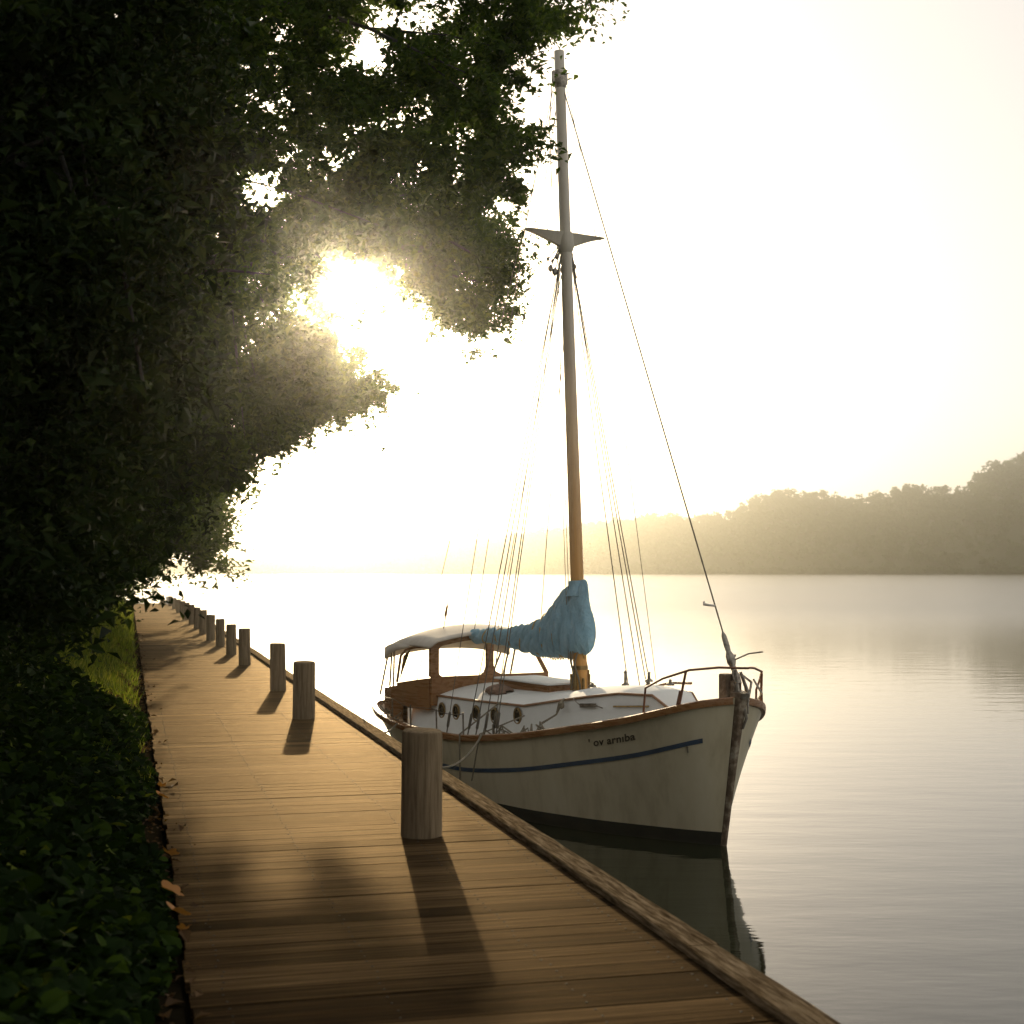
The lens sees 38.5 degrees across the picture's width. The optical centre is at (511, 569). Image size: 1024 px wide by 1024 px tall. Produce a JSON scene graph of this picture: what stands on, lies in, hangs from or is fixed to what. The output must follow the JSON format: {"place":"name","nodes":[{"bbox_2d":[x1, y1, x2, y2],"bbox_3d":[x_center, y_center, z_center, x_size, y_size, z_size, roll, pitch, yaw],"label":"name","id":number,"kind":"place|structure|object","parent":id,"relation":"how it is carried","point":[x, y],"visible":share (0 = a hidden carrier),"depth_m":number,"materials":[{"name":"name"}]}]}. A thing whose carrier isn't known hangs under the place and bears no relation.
{"place":"outdoors","nodes":[
{"label":"outdoors","id":0,"kind":"place"},
{"bbox_2d":[16,599,194,1023],"bbox_3d":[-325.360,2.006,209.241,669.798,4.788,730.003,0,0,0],"label":"ground","id":1,"kind":"structure","parent":0,"point":[180,1013],"depth_m":8.90,"materials":[{"name":"green plant"}]},
{"bbox_2d":[9,624,85,664],"bbox_3d":[-8.184,-0.302,21.628,3.682,3.656,3.682,0,0,0],"label":"bush","id":2,"kind":"object","parent":1,"relation":"on","point":[49,641],"visible":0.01,"depth_m":22.29,"materials":[{"name":"green plant"}]},
{"bbox_2d":[0,648,181,1023],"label":"ground cover","id":3,"kind":"object","parent":1,"relation":"on","point":[81,887],"visible":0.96,"depth_m":7.78,"materials":[{"name":"green plant"}]},
{"bbox_2d":[53,600,151,781],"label":"grass","id":4,"kind":"structure","parent":1,"relation":"on","point":[124,639],"depth_m":26.38,"materials":[{"name":"green plant"}]},
{"bbox_2d":[0,0,290,676],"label":"broadleaf tree","id":5,"kind":"object","parent":1,"relation":"on","point":[94,134],"visible":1,"depth_m":8.40,"materials":[{"name":"green plant"}]},
{"bbox_2d":[20,81,282,652],"bbox_3d":[-11.909,-6.949,33.856,12.660,18.273,20.396,0,0,-11],"label":"broadleaf tree","id":6,"kind":"object","parent":1,"relation":"on","point":[171,518],"visible":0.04,"depth_m":27.52,"materials":[{"name":"green plant"}]},
{"bbox_2d":[108,630,211,1023],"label":"leaf litter","id":7,"kind":"object","parent":1,"relation":"on","point":[185,935],"visible":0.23,"depth_m":10.33,"materials":[{"name":"brown plant"}]},
{"bbox_2d":[114,467,262,602],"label":"broadleaf tree","id":8,"kind":"object","parent":1,"relation":"on","point":[197,549],"visible":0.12,"depth_m":45.26,"materials":[{"name":"green plant"}]},
{"bbox_2d":[129,319,390,551],"bbox_3d":[-7.134,-2.215,33.361,9.415,7.567,10.326,0,0,0],"label":"broadleaf tree","id":9,"kind":"object","parent":1,"relation":"on","point":[262,452],"visible":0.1,"depth_m":30.40,"materials":[{"name":"green plant"}]},
{"bbox_2d":[152,168,550,458],"bbox_3d":[-4.401,-2.843,23.865,10.005,8.977,8.046,0,0,0],"label":"broadleaf tree","id":10,"kind":"object","parent":1,"relation":"on","point":[301,356],"visible":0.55,"depth_m":21.49,"materials":[{"name":"green plant"}]},
{"bbox_2d":[109,0,629,313],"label":"broadleaf tree","id":11,"kind":"object","parent":1,"relation":"on","point":[424,65],"visible":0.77,"depth_m":14.80,"materials":[{"name":"green plant"}]},
{"bbox_2d":[133,603,840,1023],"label":"boardwalk","id":12,"kind":"structure","parent":1,"relation":"on","point":[317,889],"depth_m":8.45,"materials":[{"name":"brown wood"}]},
{"bbox_2d":[156,790,168,797],"bbox_3d":[-2.839,1.838,11.910,0.094,0.023,0.125,18,-17,44],"label":"fallen leaf","id":13,"kind":"object","parent":12,"relation":"on","point":[159,793],"visible":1,"depth_m":11.89,"materials":[{"name":"brown plant"}]},
{"bbox_2d":[163,848,178,855],"bbox_3d":[-2.227,1.836,9.530,0.114,0.028,0.152,13,-28,5],"label":"fallen leaf","id":14,"kind":"object","parent":12,"relation":"on","point":[173,851],"visible":0.98,"depth_m":9.54,"materials":[{"name":"brown plant"}]},
{"bbox_2d":[161,880,183,895],"bbox_3d":[-1.943,1.836,8.389,0.152,0.028,0.114,30,6,-15],"label":"fallen leaf","id":15,"kind":"object","parent":12,"relation":"on","point":[168,885],"visible":1,"depth_m":8.41,"materials":[{"name":"brown plant"}]},
{"bbox_2d":[172,598,175,608],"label":"mooring post","id":16,"kind":"object","parent":12,"relation":"on","point":[174,604],"visible":0.67,"depth_m":69.98,"materials":[{"name":"brown wood"}]},
{"bbox_2d":[166,902,190,914],"bbox_3d":[-1.793,1.835,7.881,0.121,0.030,0.161,14,-23,28],"label":"fallen leaf","id":17,"kind":"object","parent":12,"relation":"on","point":[179,909],"visible":1,"depth_m":7.86,"materials":[{"name":"brown plant"}]},
{"bbox_2d":[176,599,180,612],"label":"mooring post","id":18,"kind":"object","parent":12,"relation":"on","point":[178,605],"visible":0.76,"depth_m":64.02,"materials":[{"name":"brown wood"}]},
{"bbox_2d":[180,601,184,615],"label":"mooring post","id":19,"kind":"object","parent":12,"relation":"on","point":[182,606],"visible":0.69,"depth_m":59.64,"materials":[{"name":"brown wood"}]},
{"bbox_2d":[176,923,189,929],"bbox_3d":[-1.688,1.842,7.537,0.067,0.017,0.090,14,-36,-28],"label":"fallen leaf","id":20,"kind":"object","parent":12,"relation":"on","point":[181,926],"visible":1,"depth_m":7.54,"materials":[{"name":"brown plant"}]},
{"bbox_2d":[184,603,189,619],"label":"mooring post","id":21,"kind":"object","parent":12,"relation":"on","point":[185,609],"visible":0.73,"depth_m":55.26,"materials":[{"name":"brown wood"}]},
{"bbox_2d":[188,605,194,623],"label":"mooring post","id":22,"kind":"object","parent":12,"relation":"on","point":[191,610],"visible":0.8,"depth_m":50.96,"materials":[{"name":"brown wood"}]},
{"bbox_2d":[194,607,200,628],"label":"mooring post","id":23,"kind":"object","parent":12,"relation":"on","point":[196,617],"visible":0.81,"depth_m":46.86,"materials":[{"name":"brown wood"}]},
{"bbox_2d":[199,610,206,632],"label":"mooring post","id":24,"kind":"object","parent":12,"relation":"on","point":[202,625],"visible":0.87,"depth_m":43.38,"materials":[{"name":"brown wood"}]},
{"bbox_2d":[206,615,214,639],"bbox_3d":[-8.080,1.579,39.277,0.237,0.725,0.238,0,-1,41],"label":"mooring post","id":25,"kind":"object","parent":12,"relation":"on","point":[210,627],"visible":0.94,"depth_m":39.18,"materials":[{"name":"brown wood"}]},
{"bbox_2d":[216,619,224,645],"bbox_3d":[-7.236,1.585,36.291,0.227,0.711,0.227,0,1,41],"label":"mooring post","id":26,"kind":"object","parent":12,"relation":"on","point":[220,632],"visible":0.93,"depth_m":36.19,"materials":[{"name":"brown wood"}]},
{"bbox_2d":[226,624,235,654],"bbox_3d":[-6.269,1.583,32.696,0.227,0.714,0.226,0,0,-12],"label":"mooring post","id":27,"kind":"object","parent":12,"relation":"on","point":[230,639],"visible":0.95,"depth_m":32.61,"materials":[{"name":"brown wood"}]},
{"bbox_2d":[238,628,250,664],"bbox_3d":[-5.316,1.559,29.099,0.236,0.770,0.236,-1,0,-21],"label":"mooring post","id":28,"kind":"object","parent":12,"relation":"on","point":[244,646],"visible":0.95,"depth_m":29.00,"materials":[{"name":"brown wood"}]},
{"bbox_2d":[270,643,285,690],"bbox_3d":[-3.660,1.549,22.923,0.246,0.791,0.246,0,0,27],"label":"mooring post","id":29,"kind":"object","parent":12,"relation":"on","point":[277,668],"visible":0.95,"depth_m":22.82,"materials":[{"name":"brown wood"}]},
{"bbox_2d":[292,661,314,719],"bbox_3d":[-2.652,1.558,18.666,0.285,0.772,0.282,1,0,-8],"label":"mooring post","id":30,"kind":"object","parent":12,"relation":"on","point":[303,689],"visible":0.96,"depth_m":18.54,"materials":[{"name":"brown wood"}]},
{"bbox_2d":[363,719,397,732],"bbox_3d":[-1.732,2.037,19.494,0.023,0.455,3.558,0,0,2],"label":"mooring rope","id":31,"kind":"object","parent":12,"relation":"attached to","point":[392,728],"visible":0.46,"depth_m":20.48,"materials":[{"name":"white fabric"}]},
{"bbox_2d":[401,728,441,838],"bbox_3d":[-0.646,1.543,10.457,0.297,0.804,0.296,0,0,30],"label":"mooring post","id":32,"kind":"object","parent":12,"relation":"on","point":[421,792],"visible":0.94,"depth_m":10.33,"materials":[{"name":"brown wood"}]},
{"bbox_2d":[442,733,482,768],"bbox_3d":[-0.714,2.056,16.901,0.025,0.505,4.232,0,0,9],"label":"mooring rope","id":33,"kind":"object","parent":32,"relation":"attached to","point":[464,757],"visible":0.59,"depth_m":17.79,"materials":[{"name":"grey fabric"}]},
{"bbox_2d":[115,0,1023,563],"label":"sky","id":34,"kind":"structure","parent":0,"point":[812,211],"materials":[{"name":"white"}]},
{"bbox_2d":[125,574,1023,1023],"bbox_3d":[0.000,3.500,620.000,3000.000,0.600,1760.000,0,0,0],"label":"water","id":35,"kind":"structure","parent":0,"point":[865,864],"depth_m":28.02,"materials":[{"name":"grey liquid"}]},
{"bbox_2d":[372,49,765,845],"bbox_3d":[0.458,-1.727,20.402,2.964,10.754,8.874,0,0,-30],"label":"sailboat","id":36,"kind":"object","parent":35,"relation":"on","point":[664,761],"visible":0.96,"depth_m":18.80,"materials":[{"name":"white paint"}]},
{"bbox_2d":[459,702,499,780],"bbox_3d":[-0.432,2.361,19.523,0.587,1.179,0.047,0,0,-20],"label":"hanging rope","id":37,"kind":"object","parent":36,"relation":"hanging from","point":[493,707],"visible":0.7,"depth_m":19.43,"materials":[{"name":"fabric"}]},
{"bbox_2d":[471,715,524,780],"bbox_3d":[-0.213,2.337,19.044,0.745,0.892,0.199,0,0,19],"label":"hanging rope","id":38,"kind":"object","parent":36,"relation":"hanging from","point":[478,743],"visible":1,"depth_m":19.03,"materials":[{"name":"fabric"}]},
{"bbox_2d":[172,463,1023,573],"bbox_3d":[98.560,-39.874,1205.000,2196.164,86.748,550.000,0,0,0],"label":"hills","id":39,"kind":"structure","parent":0,"point":[1015,533],"depth_m":957.47,"materials":[{"name":"green plant"}]},
{"bbox_2d":[162,451,1023,573],"bbox_3d":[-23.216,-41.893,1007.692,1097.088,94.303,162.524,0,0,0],"label":"forest","id":40,"kind":"object","parent":39,"relation":"on","point":[404,558],"visible":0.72,"depth_m":988.66,"materials":[{"name":"green plant"}]}
]}

